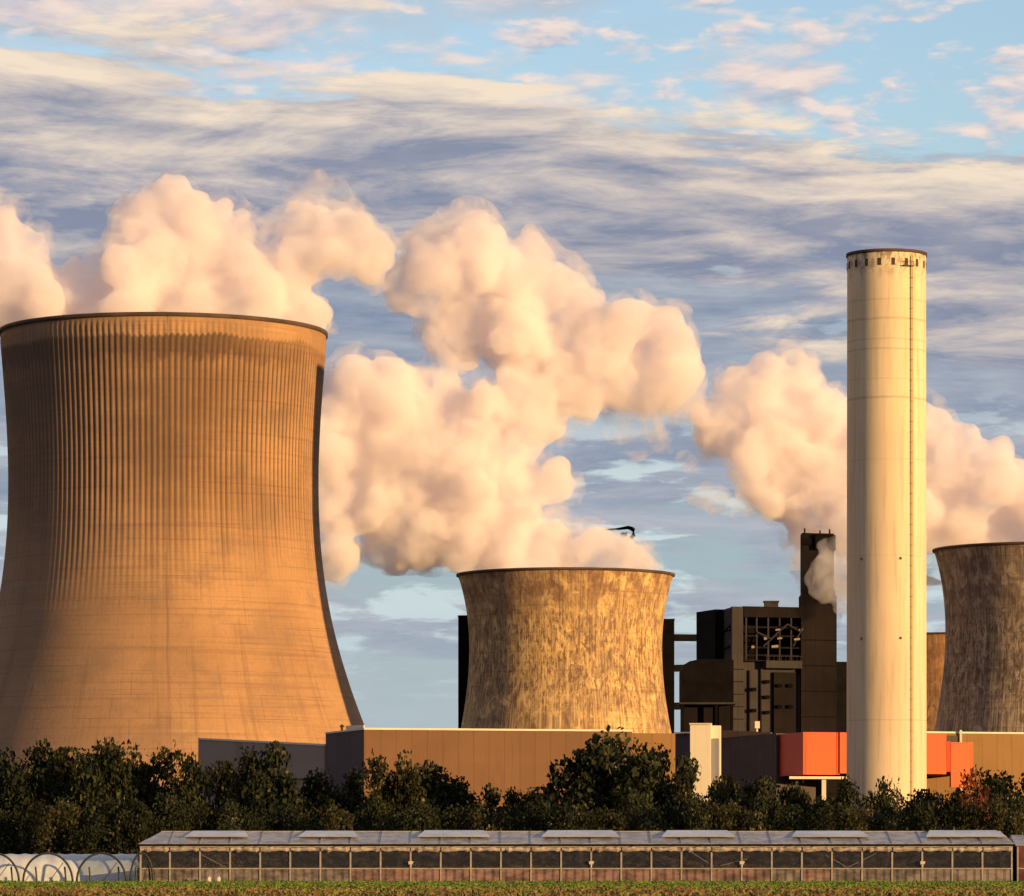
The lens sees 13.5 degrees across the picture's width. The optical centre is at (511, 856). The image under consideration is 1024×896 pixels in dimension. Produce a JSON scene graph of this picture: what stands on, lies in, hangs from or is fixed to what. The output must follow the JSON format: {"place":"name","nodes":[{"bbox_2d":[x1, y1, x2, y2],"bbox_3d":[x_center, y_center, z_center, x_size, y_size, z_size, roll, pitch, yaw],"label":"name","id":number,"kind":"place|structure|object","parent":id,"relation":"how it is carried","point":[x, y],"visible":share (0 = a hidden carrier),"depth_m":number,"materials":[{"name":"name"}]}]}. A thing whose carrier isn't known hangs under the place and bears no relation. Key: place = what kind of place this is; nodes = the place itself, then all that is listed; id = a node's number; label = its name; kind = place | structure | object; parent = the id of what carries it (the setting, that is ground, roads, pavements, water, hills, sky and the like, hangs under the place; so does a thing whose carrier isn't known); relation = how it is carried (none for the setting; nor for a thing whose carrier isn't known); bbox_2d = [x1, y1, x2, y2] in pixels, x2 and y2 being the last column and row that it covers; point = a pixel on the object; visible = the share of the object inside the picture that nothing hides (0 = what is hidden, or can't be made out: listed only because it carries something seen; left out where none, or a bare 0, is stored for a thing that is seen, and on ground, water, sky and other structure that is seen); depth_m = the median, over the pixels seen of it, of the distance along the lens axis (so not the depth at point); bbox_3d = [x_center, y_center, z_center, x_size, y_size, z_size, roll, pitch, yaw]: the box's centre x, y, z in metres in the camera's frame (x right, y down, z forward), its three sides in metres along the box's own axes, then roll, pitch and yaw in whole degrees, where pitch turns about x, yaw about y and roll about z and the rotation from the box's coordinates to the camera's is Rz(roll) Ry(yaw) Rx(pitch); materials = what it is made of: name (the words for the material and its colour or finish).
{"place":"outdoors","nodes":[
{"label":"outdoors","id":0,"kind":"place"},
{"bbox_2d":[0,312,363,858],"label":"cooling tower","id":1,"kind":"structure","parent":0,"point":[163,582],"depth_m":1352.68,"materials":[{"name":"concrete"}]},
{"bbox_2d":[198,738,325,822],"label":"grey hall","id":2,"kind":"structure","parent":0,"point":[305,758],"depth_m":1210.62,"materials":[{"name":"grey metal"}]},
{"bbox_2d":[325,725,674,812],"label":"long hall","id":3,"kind":"structure","parent":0,"point":[503,760],"depth_m":1159.16,"materials":[{"name":"beige metal"}]},
{"bbox_2d":[0,880,1023,895],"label":"field","id":4,"kind":"structure","parent":0,"point":[531,893],"depth_m":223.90,"materials":[{"name":"plant"}]},
{"bbox_2d":[0,853,19,880],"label":"hoop frame","id":5,"kind":"object","parent":4,"relation":"on","point":[12,862],"visible":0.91,"depth_m":330.94,"materials":[{"name":"grey metal"}]},
{"bbox_2d":[22,852,73,881],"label":"hoop frame","id":6,"kind":"object","parent":4,"relation":"on","point":[50,853],"visible":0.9,"depth_m":330.94,"materials":[{"name":"grey metal"}]},
{"bbox_2d":[0,854,139,881],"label":"polytunnel","id":7,"kind":"structure","parent":4,"relation":"on","point":[101,866],"depth_m":337.06,"materials":[{"name":"white plastic"}]},
{"bbox_2d":[76,852,126,880],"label":"hoop frame","id":8,"kind":"object","parent":4,"relation":"on","point":[98,853],"visible":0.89,"depth_m":330.94,"materials":[{"name":"grey metal"}]},
{"bbox_2d":[129,852,153,880],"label":"hoop frame","id":9,"kind":"object","parent":4,"relation":"on","point":[133,862],"visible":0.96,"depth_m":330.95,"materials":[{"name":"grey metal"}]},
{"bbox_2d":[184,855,243,867],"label":"shrub","id":10,"kind":"object","parent":4,"relation":"on","point":[208,863],"visible":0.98,"depth_m":334.49,"materials":[{"name":"green plant"}]},
{"bbox_2d":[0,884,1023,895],"bbox_3d":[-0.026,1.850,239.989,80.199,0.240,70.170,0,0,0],"label":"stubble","id":11,"kind":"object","parent":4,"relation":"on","point":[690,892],"visible":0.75,"depth_m":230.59,"materials":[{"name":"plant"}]},
{"bbox_2d":[137,830,1015,881],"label":"greenhouse","id":12,"kind":"object","parent":4,"relation":"on","point":[638,856],"visible":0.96,"depth_m":333.72,"materials":[{"name":"glass"}]},
{"bbox_2d":[153,863,1002,881],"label":"crop plants","id":13,"kind":"object","parent":4,"relation":"on","point":[552,866],"visible":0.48,"depth_m":335.81,"materials":[{"name":"green plant"}]},
{"bbox_2d":[1006,835,1023,881],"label":"greenhouse","id":14,"kind":"object","parent":4,"relation":"on","point":[1018,859],"visible":0.58,"depth_m":334.44,"materials":[{"name":"white glass"}]},
{"bbox_2d":[0,0,1023,733],"label":"sky","id":15,"kind":"structure","parent":0,"point":[572,271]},
{"bbox_2d":[456,567,674,732],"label":"cooling tower","id":16,"kind":"structure","parent":0,"point":[565,647],"depth_m":1665.72,"materials":[{"name":"concrete"}]},
{"bbox_2d":[674,732,689,796],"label":"link block","id":17,"kind":"structure","parent":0,"point":[682,743],"depth_m":1210.13,"materials":[{"name":"grey metal"}]},
{"bbox_2d":[689,723,720,800],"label":"stair tower","id":18,"kind":"structure","parent":0,"point":[705,744],"depth_m":1182.60,"materials":[{"name":"grey concrete"}]},
{"bbox_2d":[721,721,815,829],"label":"filter hall","id":19,"kind":"structure","parent":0,"point":[747,756],"depth_m":1348.03,"materials":[{"name":"grey metal"}]},
{"bbox_2d":[780,732,972,799],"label":"orange block","id":20,"kind":"structure","parent":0,"point":[822,756],"depth_m":1311.06,"materials":[{"name":"orange metal"}]},
{"bbox_2d":[926,632,944,730],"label":"cooling tower","id":21,"kind":"structure","parent":0,"point":[935,648],"depth_m":2316.46,"materials":[{"name":"concrete"}]},
{"bbox_2d":[927,730,1023,808],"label":"tan hall","id":22,"kind":"structure","parent":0,"point":[993,752],"depth_m":1351.59,"materials":[{"name":"metal"}]},
{"bbox_2d":[932,542,1023,731],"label":"cooling tower","id":23,"kind":"structure","parent":0,"point":[982,688],"depth_m":1670.70,"materials":[{"name":"grey concrete"}]},
{"label":"ground","id":24,"kind":"structure","parent":0,"visible":0},
{"bbox_2d":[0,746,21,786],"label":"tree","id":25,"kind":"object","parent":24,"relation":"on","point":[4,762],"visible":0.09,"depth_m":427.54,"materials":[{"name":"green plant"}]},
{"bbox_2d":[0,804,49,853],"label":"shrub","id":26,"kind":"object","parent":24,"relation":"on","point":[7,837],"visible":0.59,"depth_m":381.98,"materials":[{"name":"green plant"}]},
{"bbox_2d":[0,737,74,848],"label":"tree","id":27,"kind":"object","parent":24,"relation":"on","point":[19,787],"visible":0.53,"depth_m":423.51,"materials":[{"name":"green plant"}]},
{"bbox_2d":[22,793,92,853],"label":"shrub","id":28,"kind":"object","parent":24,"relation":"on","point":[53,822],"visible":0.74,"depth_m":369.21,"materials":[{"name":"green plant"}]},
{"bbox_2d":[48,746,91,853],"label":"tree","id":29,"kind":"object","parent":24,"relation":"on","point":[64,760],"visible":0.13,"depth_m":430.63,"materials":[{"name":"green plant"}]},
{"bbox_2d":[72,797,138,853],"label":"shrub","id":30,"kind":"object","parent":24,"relation":"on","point":[101,836],"visible":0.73,"depth_m":368.91,"materials":[{"name":"green plant"}]},
{"bbox_2d":[68,736,145,850],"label":"tree","id":31,"kind":"object","parent":24,"relation":"on","point":[98,780],"visible":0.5,"depth_m":420.87,"materials":[{"name":"green plant"}]},
{"bbox_2d":[116,738,185,844],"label":"tree","id":32,"kind":"object","parent":24,"relation":"on","point":[146,773],"visible":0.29,"depth_m":427.28,"materials":[{"name":"green plant"}]},
{"bbox_2d":[110,787,193,867],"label":"shrub","id":33,"kind":"object","parent":24,"relation":"on","point":[139,813],"visible":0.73,"depth_m":369.90,"materials":[{"name":"green plant"}]},
{"bbox_2d":[155,752,216,828],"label":"tree","id":34,"kind":"object","parent":24,"relation":"on","point":[188,788],"visible":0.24,"depth_m":418.71,"materials":[{"name":"green plant"}]},
{"bbox_2d":[151,796,228,830],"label":"shrub","id":35,"kind":"object","parent":24,"relation":"on","point":[202,814],"visible":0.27,"depth_m":374.04,"materials":[{"name":"green plant"}]},
{"bbox_2d":[199,760,243,825],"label":"tree","id":36,"kind":"object","parent":24,"relation":"on","point":[223,779],"visible":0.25,"depth_m":431.03,"materials":[{"name":"green plant"}]},
{"bbox_2d":[198,798,274,830],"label":"shrub","id":37,"kind":"object","parent":24,"relation":"on","point":[237,814],"visible":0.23,"depth_m":373.90,"materials":[{"name":"green plant"}]},
{"bbox_2d":[226,740,300,830],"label":"tree","id":38,"kind":"object","parent":24,"relation":"on","point":[261,779],"visible":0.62,"depth_m":416.68,"materials":[{"name":"green plant"}]},
{"bbox_2d":[257,800,320,830],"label":"shrub","id":39,"kind":"object","parent":24,"relation":"on","point":[281,822],"visible":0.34,"depth_m":381.88,"materials":[{"name":"green plant"}]},
{"bbox_2d":[277,766,335,829],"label":"tree","id":40,"kind":"object","parent":24,"relation":"on","point":[317,784],"visible":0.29,"depth_m":424.95,"materials":[{"name":"green plant"}]},
{"bbox_2d":[298,802,354,830],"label":"shrub","id":41,"kind":"object","parent":24,"relation":"on","point":[335,820],"visible":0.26,"depth_m":372.63,"materials":[{"name":"green plant"}]},
{"bbox_2d":[311,766,367,829],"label":"tree","id":42,"kind":"object","parent":24,"relation":"on","point":[352,797],"visible":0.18,"depth_m":427.40,"materials":[{"name":"green plant"}]},
{"bbox_2d":[342,796,400,830],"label":"shrub","id":43,"kind":"object","parent":24,"relation":"on","point":[377,812],"visible":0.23,"depth_m":378.21,"materials":[{"name":"green plant"}]},
{"bbox_2d":[359,748,431,829],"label":"tree","id":44,"kind":"object","parent":24,"relation":"on","point":[406,791],"visible":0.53,"depth_m":420.76,"materials":[{"name":"green plant"}]},
{"bbox_2d":[378,796,446,830],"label":"shrub","id":45,"kind":"object","parent":24,"relation":"on","point":[427,816],"visible":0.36,"depth_m":371.94,"materials":[{"name":"green plant"}]},
{"bbox_2d":[400,760,466,829],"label":"tree","id":46,"kind":"object","parent":24,"relation":"on","point":[440,790],"visible":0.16,"depth_m":424.09,"materials":[{"name":"green plant"}]},
{"bbox_2d":[458,615,468,727],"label":"service shaft","id":47,"kind":"object","parent":24,"relation":"on","point":[463,649],"visible":0.25,"depth_m":1741.58,"materials":[{"name":"black metal"}]},
{"bbox_2d":[441,773,501,829],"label":"tree","id":48,"kind":"object","parent":24,"relation":"on","point":[490,796],"visible":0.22,"depth_m":429.72,"materials":[{"name":"green plant"}]},
{"bbox_2d":[436,801,510,830],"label":"shrub","id":49,"kind":"object","parent":24,"relation":"on","point":[449,819],"visible":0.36,"depth_m":374.90,"materials":[{"name":"green plant"}]},
{"bbox_2d":[476,786,531,828],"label":"tree","id":50,"kind":"object","parent":24,"relation":"on","point":[513,798],"visible":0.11,"depth_m":423.07,"materials":[{"name":"green plant"}]},
{"bbox_2d":[481,803,534,830],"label":"shrub","id":51,"kind":"object","parent":24,"relation":"on","point":[514,811],"visible":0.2,"depth_m":374.08,"materials":[{"name":"green plant"}]},
{"bbox_2d":[518,786,563,828],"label":"tree","id":52,"kind":"object","parent":24,"relation":"on","point":[533,795],"visible":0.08,"depth_m":427.16,"materials":[{"name":"green plant"}]},
{"bbox_2d":[510,794,584,830],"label":"shrub","id":53,"kind":"object","parent":24,"relation":"on","point":[553,814],"visible":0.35,"depth_m":373.44,"materials":[{"name":"green plant"}]},
{"bbox_2d":[544,803,628,830],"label":"shrub","id":54,"kind":"object","parent":24,"relation":"on","point":[608,820],"visible":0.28,"depth_m":369.21,"materials":[{"name":"green plant"}]},
{"bbox_2d":[540,724,661,829],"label":"tree","id":55,"kind":"object","parent":24,"relation":"on","point":[606,773],"visible":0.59,"depth_m":412.21,"materials":[{"name":"green plant"}]},
{"bbox_2d":[603,526,634,567],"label":"tower crane","id":56,"kind":"object","parent":24,"relation":"on","point":[624,535],"visible":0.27,"depth_m":1849.26,"materials":[{"name":"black metal"}]},
{"bbox_2d":[602,789,673,830],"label":"shrub","id":57,"kind":"object","parent":24,"relation":"on","point":[633,816],"visible":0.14,"depth_m":378.81,"materials":[{"name":"green plant"}]},
{"bbox_2d":[625,738,701,827],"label":"tree","id":58,"kind":"object","parent":24,"relation":"on","point":[662,790],"visible":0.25,"depth_m":423.08,"materials":[{"name":"green plant"}]},
{"bbox_2d":[662,619,674,732],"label":"service shaft","id":59,"kind":"object","parent":24,"relation":"on","point":[668,650],"visible":0.25,"depth_m":1750.28,"materials":[{"name":"black metal"}]},
{"bbox_2d":[674,702,679,709],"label":"conveyor bridge","id":60,"kind":"structure","parent":59,"relation":"attached to","point":[676,707],"depth_m":1751.90,"materials":[{"name":"black metal"}]},
{"bbox_2d":[674,665,682,671],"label":"conveyor bridge","id":61,"kind":"structure","parent":59,"relation":"attached to","point":[677,668],"depth_m":1751.99,"materials":[{"name":"black metal"}]},
{"bbox_2d":[674,634,695,640],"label":"conveyor bridge","id":62,"kind":"structure","parent":59,"relation":"attached to","point":[684,637],"depth_m":1752.67,"materials":[{"name":"black metal"}]},
{"bbox_2d":[638,795,712,830],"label":"shrub","id":63,"kind":"object","parent":24,"relation":"on","point":[697,817],"visible":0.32,"depth_m":372.82,"materials":[{"name":"green plant"}]},
{"bbox_2d":[669,767,719,829],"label":"tree","id":64,"kind":"object","parent":24,"relation":"on","point":[682,792],"visible":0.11,"depth_m":417.42,"materials":[{"name":"green plant"}]},
{"bbox_2d":[677,659,735,731],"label":"coal bunker","id":65,"kind":"object","parent":24,"relation":"on","point":[706,690],"visible":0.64,"depth_m":1405.58,"materials":[{"name":"black metal"}]},
{"bbox_2d":[686,797,755,830],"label":"shrub","id":66,"kind":"object","parent":24,"relation":"on","point":[719,816],"visible":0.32,"depth_m":374.45,"materials":[{"name":"green plant"}]},
{"bbox_2d":[699,775,742,827],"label":"tree","id":67,"kind":"object","parent":24,"relation":"on","point":[722,791],"visible":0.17,"depth_m":427.05,"materials":[{"name":"green plant"}]},
{"bbox_2d":[696,601,802,733],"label":"boiler house","id":68,"kind":"structure","parent":24,"relation":"on","point":[759,646],"depth_m":1446.39,"materials":[{"name":"black metal"}]},
{"bbox_2d":[737,773,786,829],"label":"tree","id":69,"kind":"object","parent":24,"relation":"on","point":[761,786],"visible":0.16,"depth_m":422.80,"materials":[{"name":"green plant"}]},
{"bbox_2d":[729,792,809,830],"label":"shrub","id":70,"kind":"object","parent":24,"relation":"on","point":[782,822],"visible":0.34,"depth_m":375.17,"materials":[{"name":"green plant"}]},
{"bbox_2d":[777,781,824,827],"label":"tree","id":71,"kind":"object","parent":24,"relation":"on","point":[801,797],"visible":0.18,"depth_m":428.46,"materials":[{"name":"green plant"}]},
{"bbox_2d":[776,798,846,830],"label":"shrub","id":72,"kind":"object","parent":24,"relation":"on","point":[811,821],"visible":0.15,"depth_m":382.23,"materials":[{"name":"green plant"}]},
{"bbox_2d":[799,528,846,803],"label":"lift tower","id":73,"kind":"structure","parent":24,"relation":"on","point":[823,690],"depth_m":1450.36,"materials":[{"name":"black metal"}]},
{"bbox_2d":[806,774,867,830],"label":"tree","id":74,"kind":"object","parent":24,"relation":"on","point":[848,792],"visible":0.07,"depth_m":422.89,"materials":[{"name":"green plant"}]},
{"bbox_2d":[819,803,896,830],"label":"shrub","id":75,"kind":"object","parent":24,"relation":"on","point":[842,821],"visible":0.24,"depth_m":372.91,"materials":[{"name":"green plant"}]},
{"bbox_2d":[858,776,900,824],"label":"tree","id":76,"kind":"object","parent":24,"relation":"on","point":[883,797],"visible":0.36,"depth_m":411.61,"materials":[{"name":"green plant"}]},
{"bbox_2d":[846,248,926,821],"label":"chimney","id":77,"kind":"object","parent":24,"relation":"on","point":[886,532],"visible":0.88,"depth_m":1256.36,"materials":[{"name":"concrete"}]},
{"bbox_2d":[873,801,919,830],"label":"shrub","id":78,"kind":"object","parent":24,"relation":"on","point":[892,812],"visible":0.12,"depth_m":382.29,"materials":[{"name":"green plant"}]},
{"bbox_2d":[894,788,944,829],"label":"tree","id":79,"kind":"object","parent":24,"relation":"on","point":[920,794],"visible":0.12,"depth_m":429.57,"materials":[{"name":"green plant"}]},
{"bbox_2d":[895,795,974,830],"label":"shrub","id":80,"kind":"object","parent":24,"relation":"on","point":[942,819],"visible":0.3,"depth_m":379.32,"materials":[{"name":"green plant"}]},
{"bbox_2d":[925,787,970,824],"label":"tree","id":81,"kind":"object","parent":24,"relation":"on","point":[947,802],"visible":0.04,"depth_m":425.61,"materials":[{"name":"green plant"}]},
{"bbox_2d":[957,765,994,829],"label":"tree","id":82,"kind":"object","parent":24,"relation":"on","point":[974,781],"visible":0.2,"depth_m":395.32,"materials":[{"name":"green plant"}]},
{"bbox_2d":[939,794,1023,867],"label":"shrub","id":83,"kind":"object","parent":24,"relation":"on","point":[971,810],"visible":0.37,"depth_m":367.28,"materials":[{"name":"green plant"}]},
{"bbox_2d":[967,766,1023,865],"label":"tree","id":84,"kind":"object","parent":24,"relation":"on","point":[996,785],"visible":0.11,"depth_m":424.01,"materials":[{"name":"green plant"}]},
{"bbox_2d":[985,793,1023,865],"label":"shrub","id":85,"kind":"object","parent":24,"relation":"on","point":[1015,802],"visible":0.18,"depth_m":383.51,"materials":[{"name":"green plant"}]},
{"bbox_2d":[1012,772,1023,797],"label":"tree","id":86,"kind":"object","parent":24,"relation":"on","point":[1019,790],"visible":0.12,"depth_m":430.93,"materials":[{"name":"green plant"}]}
]}

